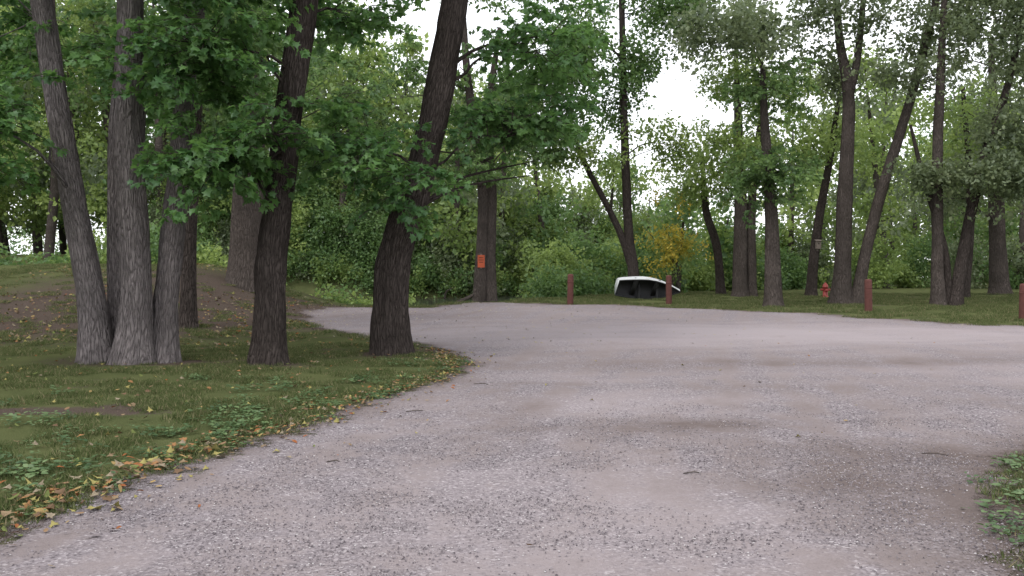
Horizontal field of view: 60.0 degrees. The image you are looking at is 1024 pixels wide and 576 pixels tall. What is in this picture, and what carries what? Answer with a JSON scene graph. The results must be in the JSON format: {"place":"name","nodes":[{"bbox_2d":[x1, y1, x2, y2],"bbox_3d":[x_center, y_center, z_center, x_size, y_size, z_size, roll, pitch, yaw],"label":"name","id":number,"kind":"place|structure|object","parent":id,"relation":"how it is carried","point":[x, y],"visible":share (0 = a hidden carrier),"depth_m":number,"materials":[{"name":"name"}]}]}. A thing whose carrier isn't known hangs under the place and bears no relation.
{"place":"outdoors","nodes":[
{"label":"outdoors","id":0,"kind":"place"},
{"bbox_2d":[0,302,1023,575],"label":"gravel road","id":1,"kind":"structure","parent":0,"point":[804,362],"depth_m":7.06,"materials":[{"name":"grey gravel"}]},
{"bbox_2d":[0,254,1023,575],"bbox_3d":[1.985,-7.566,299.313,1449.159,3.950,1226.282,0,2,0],"label":"ground","id":2,"kind":"structure","parent":0,"point":[128,422],"depth_m":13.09,"materials":[{"name":"green plant"}]},
{"bbox_2d":[0,0,313,364],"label":"maple tree","id":3,"kind":"object","parent":2,"relation":"on","point":[132,318],"visible":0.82,"depth_m":13.72,"materials":[{"name":"grey plant"}]},
{"bbox_2d":[62,0,329,328],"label":"ash tree","id":4,"kind":"object","parent":2,"relation":"on","point":[188,315],"visible":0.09,"depth_m":20.34,"materials":[{"name":"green plant"}]},
{"bbox_2d":[119,0,422,365],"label":"maple tree","id":5,"kind":"object","parent":2,"relation":"on","point":[229,161],"visible":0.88,"depth_m":13.09,"materials":[{"name":"green plant"}]},
{"bbox_2d":[144,0,403,291],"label":"cottonwood tree","id":6,"kind":"object","parent":2,"relation":"on","point":[245,225],"visible":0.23,"depth_m":27.47,"materials":[{"name":"green plant"}]},
{"bbox_2d":[278,0,610,355],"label":"maple tree","id":7,"kind":"object","parent":2,"relation":"on","point":[410,198],"visible":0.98,"depth_m":15.05,"materials":[{"name":"green plant"}]},
{"bbox_2d":[444,287,473,301],"bbox_3d":[-2.532,0.684,34.230,2.195,1.457,0.677,0,2,-6],"label":"driftwood log","id":8,"kind":"object","parent":2,"relation":"on","point":[466,298],"visible":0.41,"depth_m":34.35,"materials":[{"name":"grey wood"}]},
{"bbox_2d":[353,0,620,301],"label":"box elder tree","id":9,"kind":"object","parent":2,"relation":"on","point":[485,286],"visible":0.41,"depth_m":35.49,"materials":[{"name":"green plant"}]},
{"bbox_2d":[478,254,484,268],"bbox_3d":[-1.240,-1.078,35.681,0.280,0.600,0.104,0,2,0],"label":"orange sign","id":10,"kind":"object","parent":9,"relation":"attached to","point":[481,260],"visible":1,"depth_m":35.63,"materials":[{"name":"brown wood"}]},
{"bbox_2d":[0,263,1004,565],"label":"fallen leaves","id":11,"kind":"object","parent":2,"relation":"on","point":[154,461],"depth_m":7.63,"materials":[{"name":"brown plant"}]},
{"bbox_2d":[0,0,1023,292],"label":"distant trees","id":12,"kind":"object","parent":2,"relation":"on","point":[36,216],"visible":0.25,"depth_m":56.30,"materials":[{"name":"green plant"}]},
{"bbox_2d":[0,159,1023,305],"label":"riverbank shrubs","id":13,"kind":"object","parent":2,"relation":"on","point":[595,268],"visible":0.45,"depth_m":53.53,"materials":[{"name":"green plant"}]},
{"bbox_2d":[0,357,1023,572],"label":"weeds","id":14,"kind":"object","parent":2,"relation":"on","point":[32,470],"visible":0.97,"depth_m":7.92,"materials":[{"name":"green plant"}]},
{"bbox_2d":[567,274,573,304],"bbox_3d":[2.135,0.148,32.419,0.238,1.325,0.238,1,2,0],"label":"wooden post","id":15,"kind":"object","parent":2,"relation":"on","point":[570,283],"visible":0.87,"depth_m":32.32,"materials":[{"name":"red wood"}]},
{"bbox_2d":[496,0,728,276],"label":"cottonwood tree","id":16,"kind":"object","parent":2,"relation":"on","point":[628,80],"visible":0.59,"depth_m":37.45,"materials":[{"name":"green plant"}]},
{"bbox_2d":[637,283,657,298],"bbox_3d":[5.636,0.216,36.841,0.884,0.817,0.122,0,2,0],"label":"log prop","id":17,"kind":"object","parent":2,"relation":"on","point":[638,294],"visible":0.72,"depth_m":36.79,"materials":[{"name":"wood"}]},
{"bbox_2d":[614,276,680,298],"bbox_3d":[5.641,-0.087,36.787,2.716,1.158,0.527,4,44,-8],"label":"car","id":18,"kind":"object","parent":2,"relation":"on","point":[626,287],"visible":0.81,"depth_m":36.90,"materials":[{"name":"white metal"}]},
{"bbox_2d":[666,275,671,303],"bbox_3d":[5.875,0.163,33.213,0.238,1.285,0.238,1,3,33],"label":"wooden post","id":19,"kind":"object","parent":2,"relation":"on","point":[668,289],"visible":0.91,"depth_m":33.12,"materials":[{"name":"red wood"}]},
{"bbox_2d":[634,188,713,286],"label":"yellow shrub","id":20,"kind":"object","parent":2,"relation":"on","point":[669,252],"visible":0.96,"depth_m":40.82,"materials":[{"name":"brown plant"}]},
{"bbox_2d":[654,150,733,294],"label":"willow tree","id":21,"kind":"object","parent":2,"relation":"on","point":[703,198],"visible":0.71,"depth_m":41.73,"materials":[{"name":"green plant"}]},
{"bbox_2d":[647,0,815,296],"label":"cottonwood tree","id":22,"kind":"object","parent":2,"relation":"on","point":[744,276],"visible":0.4,"depth_m":39.63,"materials":[{"name":"green plant"}]},
{"bbox_2d":[654,0,825,306],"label":"box elder tree","id":23,"kind":"object","parent":2,"relation":"on","point":[749,25],"visible":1,"depth_m":29.95,"materials":[{"name":"green plant"}]},
{"bbox_2d":[749,56,885,295],"bbox_3d":[13.427,-4.860,39.996,6.014,10.763,4.871,0,2,0],"label":"ash tree","id":24,"kind":"object","parent":2,"relation":"on","point":[828,145],"visible":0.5,"depth_m":39.70,"materials":[{"name":"green plant"}]},
{"bbox_2d":[815,239,821,250],"bbox_3d":[13.680,-1.917,39.612,0.272,0.527,0.255,0,2,0],"label":"birdhouse","id":25,"kind":"object","parent":24,"relation":"attached to","point":[817,244],"visible":1,"depth_m":39.54,"materials":[{"name":"grey wood"}]},
{"bbox_2d":[820,282,829,296],"bbox_3d":[13.750,0.077,38.900,0.400,0.655,0.360,0,2,0],"label":"fire hydrant","id":26,"kind":"object","parent":2,"relation":"on","point":[825,289],"visible":0.95,"depth_m":38.84,"materials":[{"name":"red metal"}]},
{"bbox_2d":[756,0,944,303],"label":"cottonwood tree","id":27,"kind":"object","parent":2,"relation":"on","point":[841,292],"visible":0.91,"depth_m":33.03,"materials":[{"name":"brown plant"}]},
{"bbox_2d":[864,279,872,311],"bbox_3d":[10.945,0.327,27.233,0.238,1.205,0.238,-1,0,-25],"label":"wooden post","id":28,"kind":"object","parent":2,"relation":"on","point":[868,294],"visible":0.92,"depth_m":27.14,"materials":[{"name":"red wood"}]},
{"bbox_2d":[852,0,1007,303],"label":"cottonwood tree","id":29,"kind":"object","parent":2,"relation":"on","point":[863,262],"visible":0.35,"depth_m":33.05,"materials":[{"name":"green plant"}]},
{"bbox_2d":[857,0,1023,305],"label":"willow tree","id":30,"kind":"object","parent":2,"relation":"on","point":[939,178],"visible":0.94,"depth_m":31.62,"materials":[{"name":"green plant"}]},
{"bbox_2d":[903,70,1019,297],"bbox_3d":[19.298,-4.393,37.805,5.296,9.949,5.290,0,2,0],"label":"ash tree","id":31,"kind":"object","parent":2,"relation":"on","point":[968,115],"visible":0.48,"depth_m":37.73,"materials":[{"name":"green plant"}]},
{"bbox_2d":[906,19,1023,294],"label":"cottonwood tree","id":32,"kind":"object","parent":2,"relation":"on","point":[999,281],"visible":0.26,"depth_m":41.62,"materials":[{"name":"green plant"}]},
{"bbox_2d":[909,0,1023,305],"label":"willow tree","id":33,"kind":"object","parent":2,"relation":"on","point":[995,168],"visible":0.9,"depth_m":31.31,"materials":[{"name":"green plant"}]},
{"bbox_2d":[1019,283,1023,318],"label":"wooden post","id":34,"kind":"object","parent":2,"relation":"on","point":[1021,301],"visible":0.89,"depth_m":24.07,"materials":[{"name":"red wood"}]},
{"bbox_2d":[6,0,1023,261],"label":"sky","id":35,"kind":"structure","parent":0,"point":[677,95],"materials":[{"name":"white"}]},
{"bbox_2d":[291,302,950,342],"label":"dry leaves","id":36,"kind":"object","parent":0,"point":[484,317],"visible":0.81,"depth_m":24.09,"materials":[{"name":"brown plant"}]}
]}

